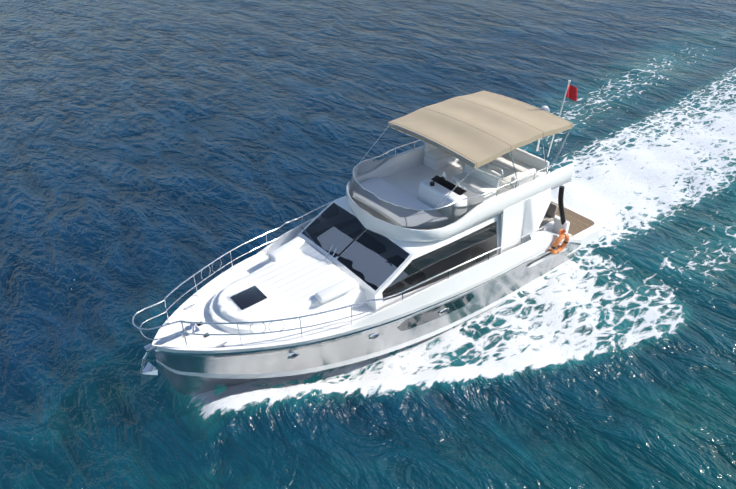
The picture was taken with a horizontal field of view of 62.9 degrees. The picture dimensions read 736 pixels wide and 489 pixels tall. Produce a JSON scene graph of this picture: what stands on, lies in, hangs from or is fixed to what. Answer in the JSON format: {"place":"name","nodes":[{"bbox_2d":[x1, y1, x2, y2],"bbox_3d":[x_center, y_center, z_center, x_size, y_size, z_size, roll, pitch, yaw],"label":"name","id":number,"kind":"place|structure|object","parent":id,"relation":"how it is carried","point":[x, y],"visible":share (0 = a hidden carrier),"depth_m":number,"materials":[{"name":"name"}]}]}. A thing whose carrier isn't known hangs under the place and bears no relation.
{"place":"outdoors","nodes":[
{"label":"outdoors","id":0,"kind":"place"},
{"bbox_2d":[0,0,735,488],"bbox_3d":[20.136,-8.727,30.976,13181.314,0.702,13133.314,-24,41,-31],"label":"sea","id":1,"kind":"structure","parent":0,"point":[152,152],"depth_m":19.02,"materials":[{"name":"liquid"}]},
{"bbox_2d":[132,80,600,395],"bbox_3d":[0.727,-0.459,14.854,13.400,5.814,4.447,-23,40,-32],"label":"yacht","id":2,"kind":"object","parent":1,"relation":"on","point":[460,215],"visible":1,"depth_m":13.98,"materials":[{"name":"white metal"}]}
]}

